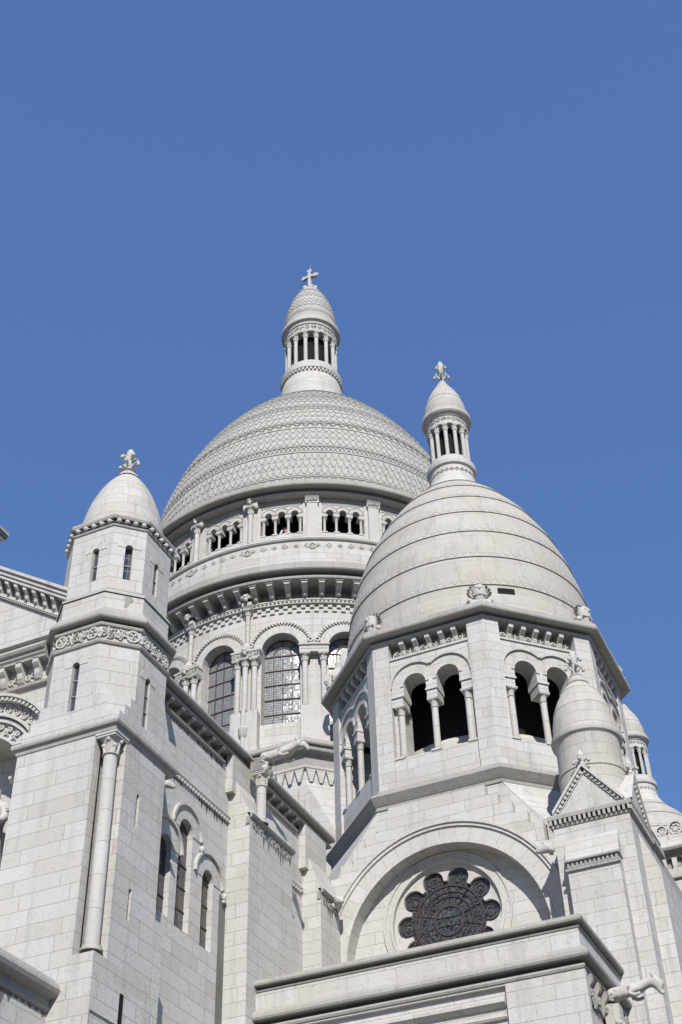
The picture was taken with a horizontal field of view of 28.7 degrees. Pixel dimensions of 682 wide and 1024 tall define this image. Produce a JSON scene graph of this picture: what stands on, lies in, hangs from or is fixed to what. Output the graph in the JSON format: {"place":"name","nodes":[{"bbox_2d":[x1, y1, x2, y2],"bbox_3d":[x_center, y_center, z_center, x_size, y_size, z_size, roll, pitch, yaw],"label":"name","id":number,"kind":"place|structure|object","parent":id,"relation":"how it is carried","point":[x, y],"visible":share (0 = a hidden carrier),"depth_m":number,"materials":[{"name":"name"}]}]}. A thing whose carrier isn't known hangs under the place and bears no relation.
{"place":"outdoors","nodes":[
{"label":"outdoors","id":0,"kind":"place"},
{"bbox_2d":[0,0,681,812],"label":"sky","id":1,"kind":"structure","parent":0,"point":[490,191],"materials":[{"name":"blue"}]},
{"label":"ground","id":2,"kind":"structure","parent":0,"visible":0},
{"bbox_2d":[0,268,681,1023],"bbox_3d":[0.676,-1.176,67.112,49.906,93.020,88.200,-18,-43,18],"label":"basilica","id":3,"kind":"structure","parent":2,"relation":"on","point":[456,810],"depth_m":46.81,"materials":[{"name":"stone"}]},
{"bbox_2d":[0,789,8,866],"bbox_3d":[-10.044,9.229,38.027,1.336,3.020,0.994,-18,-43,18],"label":"statue","id":4,"kind":"object","parent":3,"relation":"on","point":[3,816],"visible":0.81,"depth_m":38.05,"materials":[{"name":"stone"}]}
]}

